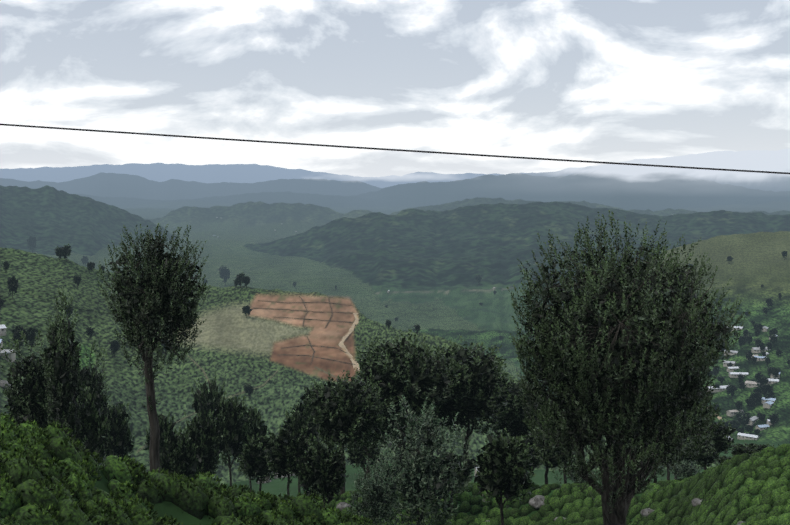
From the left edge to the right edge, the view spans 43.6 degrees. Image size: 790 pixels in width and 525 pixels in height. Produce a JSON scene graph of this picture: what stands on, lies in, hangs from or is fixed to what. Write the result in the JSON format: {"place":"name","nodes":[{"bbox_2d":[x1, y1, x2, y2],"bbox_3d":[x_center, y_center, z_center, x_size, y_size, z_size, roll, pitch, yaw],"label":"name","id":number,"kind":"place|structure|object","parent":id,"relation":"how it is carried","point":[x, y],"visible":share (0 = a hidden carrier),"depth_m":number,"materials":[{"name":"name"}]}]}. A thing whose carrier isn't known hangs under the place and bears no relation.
{"place":"outdoors","nodes":[
{"label":"outdoors","id":0,"kind":"place"},
{"bbox_2d":[0,214,778,475],"bbox_3d":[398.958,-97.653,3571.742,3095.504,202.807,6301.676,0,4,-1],"label":"houses","id":1,"kind":"structure","parent":0,"point":[740,436],"depth_m":1020.93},
{"bbox_2d":[0,149,789,524],"bbox_3d":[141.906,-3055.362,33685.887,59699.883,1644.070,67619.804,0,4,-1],"label":"terrain","id":2,"kind":"structure","parent":0,"point":[424,249],"depth_m":3205.01,"materials":[{"name":"green plant"}]},
{"bbox_2d":[0,330,50,428],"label":"thin tree","id":3,"kind":"object","parent":2,"relation":"on","point":[28,395],"visible":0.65,"depth_m":91.95,"materials":[{"name":"green plant"}]},
{"bbox_2d":[38,286,86,451],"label":"thin tree","id":4,"kind":"object","parent":2,"relation":"on","point":[62,369],"visible":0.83,"depth_m":88.56,"materials":[{"name":"green plant"}]},
{"bbox_2d":[72,385,108,462],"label":"small tree","id":5,"kind":"object","parent":2,"relation":"on","point":[94,424],"visible":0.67,"depth_m":113.71,"materials":[{"name":"green plant"}]},
{"bbox_2d":[78,340,111,464],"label":"thin tree","id":6,"kind":"object","parent":2,"relation":"on","point":[93,378],"visible":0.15,"depth_m":143.10,"materials":[{"name":"green plant"}]},
{"bbox_2d":[100,399,134,465],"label":"small tree","id":7,"kind":"object","parent":2,"relation":"on","point":[120,441],"visible":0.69,"depth_m":153.31,"materials":[{"name":"green plant"}]},
{"bbox_2d":[96,223,209,472],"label":"tall tree","id":8,"kind":"object","parent":2,"relation":"on","point":[156,299],"visible":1,"depth_m":67.72,"materials":[{"name":"green plant"}]},
{"bbox_2d":[144,412,175,468],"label":"small tree","id":9,"kind":"object","parent":2,"relation":"on","point":[166,427],"visible":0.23,"depth_m":145.71,"materials":[{"name":"green plant"}]},
{"bbox_2d":[8,288,334,451],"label":"foot paths","id":10,"kind":"structure","parent":2,"relation":"on","point":[203,372],"depth_m":656.40,"materials":[{"name":"brown soil"}]},
{"bbox_2d":[159,427,198,480],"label":"tree","id":11,"kind":"object","parent":2,"relation":"on","point":[180,456],"visible":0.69,"depth_m":116.57,"materials":[{"name":"green plant"}]},
{"bbox_2d":[0,412,394,524],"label":"tea bushes","id":12,"kind":"object","parent":2,"relation":"on","point":[38,486],"visible":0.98,"depth_m":32.49,"materials":[{"name":"green plant"}]},
{"bbox_2d":[184,409,219,478],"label":"tree","id":13,"kind":"object","parent":2,"relation":"on","point":[203,437],"visible":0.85,"depth_m":127.26,"materials":[{"name":"green plant"}]},
{"bbox_2d":[191,371,226,457],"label":"tree","id":14,"kind":"object","parent":2,"relation":"on","point":[205,402],"visible":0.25,"depth_m":196.69,"materials":[{"name":"green plant"}]},
{"bbox_2d":[208,391,251,486],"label":"small tree","id":15,"kind":"object","parent":2,"relation":"on","point":[233,427],"visible":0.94,"depth_m":147.38,"materials":[{"name":"green plant"}]},
{"bbox_2d":[237,401,267,491],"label":"tree","id":16,"kind":"object","parent":2,"relation":"on","point":[253,418],"visible":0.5,"depth_m":158.02,"materials":[{"name":"green plant"}]},
{"bbox_2d":[236,433,277,491],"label":"small tree","id":17,"kind":"object","parent":2,"relation":"on","point":[254,463],"visible":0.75,"depth_m":123.48,"materials":[{"name":"green plant"}]},
{"bbox_2d":[263,425,311,495],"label":"tree","id":18,"kind":"object","parent":2,"relation":"on","point":[287,448],"visible":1,"depth_m":110.73,"materials":[{"name":"green plant"}]},
{"bbox_2d":[282,405,319,493],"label":"tree","id":19,"kind":"object","parent":2,"relation":"on","point":[296,421],"visible":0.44,"depth_m":139.16,"materials":[{"name":"green plant"}]},
{"bbox_2d":[254,296,355,364],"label":"terrace bunds","id":20,"kind":"structure","parent":2,"relation":"on","point":[303,302],"depth_m":834.10,"materials":[{"name":"soil"}]},
{"bbox_2d":[292,380,326,439],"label":"small tree","id":21,"kind":"object","parent":2,"relation":"on","point":[302,407],"visible":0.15,"depth_m":169.39,"materials":[{"name":"green plant"}]},
{"bbox_2d":[297,435,348,506],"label":"tree","id":22,"kind":"object","parent":2,"relation":"on","point":[323,472],"visible":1,"depth_m":94.14,"materials":[{"name":"green plant"}]},
{"bbox_2d":[307,370,385,495],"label":"tree","id":23,"kind":"object","parent":2,"relation":"on","point":[341,409],"visible":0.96,"depth_m":106.19,"materials":[{"name":"green plant"}]},
{"bbox_2d":[345,442,384,475],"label":"small tree","id":24,"kind":"object","parent":2,"relation":"on","point":[358,457],"visible":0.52,"depth_m":150.21,"materials":[{"name":"green plant"}]},
{"bbox_2d":[0,380,743,524],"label":"boulders","id":25,"kind":"object","parent":2,"relation":"on","point":[536,502],"visible":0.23,"depth_m":100.66,"materials":[{"name":"grey stone"}]},
{"bbox_2d":[342,379,403,479],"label":"tree","id":26,"kind":"object","parent":2,"relation":"on","point":[374,441],"visible":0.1,"depth_m":123.63,"materials":[{"name":"green plant"}]},
{"bbox_2d":[346,452,400,524],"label":"tree","id":27,"kind":"object","parent":2,"relation":"on","point":[370,489],"visible":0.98,"depth_m":79.81,"materials":[{"name":"green plant"}]},
{"bbox_2d":[0,227,779,430],"bbox_3d":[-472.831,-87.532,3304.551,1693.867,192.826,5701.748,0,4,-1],"label":"blue grey roof","id":28,"kind":"structure","parent":2,"relation":"on","point":[767,403],"depth_m":967.79,"materials":[{"name":"paint"}]},
{"bbox_2d":[0,236,789,433],"bbox_3d":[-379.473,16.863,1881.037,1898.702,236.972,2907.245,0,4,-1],"label":"distant trees","id":29,"kind":"object","parent":2,"relation":"on","point":[743,419],"visible":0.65,"depth_m":974.53,"materials":[{"name":"green plant"}]},
{"bbox_2d":[356,328,463,481],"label":"tree","id":30,"kind":"object","parent":2,"relation":"on","point":[407,375],"visible":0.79,"depth_m":117.60,"materials":[{"name":"green plant"}]},
{"bbox_2d":[368,395,472,524],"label":"tree","id":31,"kind":"object","parent":2,"relation":"on","point":[421,466],"visible":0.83,"depth_m":87.50,"materials":[{"name":"green plant"}]},
{"bbox_2d":[403,344,455,458],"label":"tree","id":32,"kind":"object","parent":2,"relation":"on","point":[446,425],"depth_m":133.34,"materials":[{"name":"green plant"}]},
{"bbox_2d":[433,452,477,509],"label":"tree","id":33,"kind":"object","parent":2,"relation":"on","point":[466,473],"visible":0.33,"depth_m":99.42,"materials":[{"name":"green plant"}]},
{"bbox_2d":[420,334,509,463],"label":"tree","id":34,"kind":"object","parent":2,"relation":"on","point":[475,392],"visible":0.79,"depth_m":125.17,"materials":[{"name":"green plant"}]},
{"bbox_2d":[472,427,535,524],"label":"small tree","id":35,"kind":"object","parent":2,"relation":"on","point":[503,461],"visible":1,"depth_m":84.99,"materials":[{"name":"green plant"}]},
{"bbox_2d":[274,224,760,416],"bbox_3d":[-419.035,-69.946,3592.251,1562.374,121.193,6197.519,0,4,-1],"label":"houses","id":36,"kind":"structure","parent":2,"relation":"on","point":[750,384],"depth_m":1024.54,"materials":[{"name":"paint"}]},
{"bbox_2d":[485,373,550,483],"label":"tree","id":37,"kind":"object","parent":2,"relation":"on","point":[513,423],"visible":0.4,"depth_m":137.08,"materials":[{"name":"green plant"}]},
{"bbox_2d":[338,313,721,419],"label":"dirt tracks","id":38,"kind":"object","parent":2,"relation":"on","point":[341,344],"visible":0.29,"depth_m":779.73},
{"bbox_2d":[526,443,542,473],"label":"tree","id":39,"kind":"object","parent":2,"relation":"on","point":[534,461],"visible":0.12,"depth_m":104.61,"materials":[{"name":"green plant"}]},
{"bbox_2d":[524,427,575,483],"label":"tree","id":40,"kind":"object","parent":2,"relation":"on","point":[553,460],"visible":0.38,"depth_m":118.05,"materials":[{"name":"green plant"}]},
{"bbox_2d":[316,443,789,524],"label":"bushes","id":41,"kind":"object","parent":2,"relation":"on","point":[466,499],"visible":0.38,"depth_m":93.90,"materials":[{"name":"green plant"}]},
{"bbox_2d":[556,411,589,483],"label":"small tree","id":42,"kind":"object","parent":2,"relation":"on","point":[565,480],"depth_m":149.82,"materials":[{"name":"green plant"}]},
{"bbox_2d":[569,464,596,483],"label":"tree","id":43,"kind":"object","parent":2,"relation":"on","point":[580,478],"visible":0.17,"depth_m":103.86,"materials":[{"name":"green plant"}]},
{"bbox_2d":[592,443,628,481],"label":"small tree","id":44,"kind":"object","parent":2,"relation":"on","point":[612,456],"visible":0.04,"depth_m":127.01,"materials":[{"name":"green plant"}]},
{"bbox_2d":[609,407,638,470],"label":"tree","id":45,"kind":"object","parent":2,"relation":"on","point":[637,432],"visible":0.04,"depth_m":155.04,"materials":[{"name":"green plant"}]},
{"bbox_2d":[506,210,749,524],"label":"tree","id":46,"kind":"object","parent":2,"relation":"on","point":[608,342],"visible":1,"depth_m":57.20,"materials":[{"name":"green plant"}]},
{"bbox_2d":[625,438,690,482],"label":"tree","id":47,"kind":"object","parent":2,"relation":"on","point":[669,459],"visible":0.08,"depth_m":105.80,"materials":[{"name":"green plant"}]},
{"bbox_2d":[652,411,692,479],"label":"small tree","id":48,"kind":"object","parent":2,"relation":"on","point":[668,474],"visible":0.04,"depth_m":145.94,"materials":[{"name":"green plant"}]},
{"bbox_2d":[669,460,699,479],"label":"tree light","id":49,"kind":"object","parent":2,"relation":"on","point":[685,470],"visible":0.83,"depth_m":96.53,"materials":[{"name":"green plant"}]},
{"bbox_2d":[676,435,718,475],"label":"tree","id":50,"kind":"object","parent":2,"relation":"on","point":[707,453],"visible":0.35,"depth_m":119.44,"materials":[{"name":"green plant"}]},
{"bbox_2d":[689,419,736,469],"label":"tree","id":51,"kind":"object","parent":2,"relation":"on","point":[721,440],"visible":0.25,"depth_m":133.75,"materials":[{"name":"green plant"}]},
{"bbox_2d":[716,455,731,463],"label":"small tree","id":52,"kind":"object","parent":2,"relation":"on","point":[720,459],"visible":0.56,"depth_m":105.20,"materials":[{"name":"green plant"}]},
{"bbox_2d":[730,443,757,455],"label":"tree","id":53,"kind":"object","parent":2,"relation":"on","point":[739,448],"visible":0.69,"depth_m":109.09,"materials":[{"name":"green plant"}]},
{"bbox_2d":[743,441,775,451],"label":"tree","id":54,"kind":"object","parent":2,"relation":"on","point":[760,447],"visible":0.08,"depth_m":123.40,"materials":[{"name":"green plant"}]},
{"bbox_2d":[0,0,789,176],"label":"sky","id":55,"kind":"structure","parent":0,"point":[617,81],"materials":[{"name":"white"}]},
{"bbox_3d":[6.556,11.680,7.247,1.000,24.647,0.220,0,4,-1],"label":"telegraph pole","id":56,"kind":"object","parent":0,"visible":0},
{"bbox_2d":[0,124,789,173],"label":"telegraph wire","id":57,"kind":"object","parent":56,"relation":"attached to","point":[394,149],"visible":1,"depth_m":6.20,"materials":[{"name":"black metal"}]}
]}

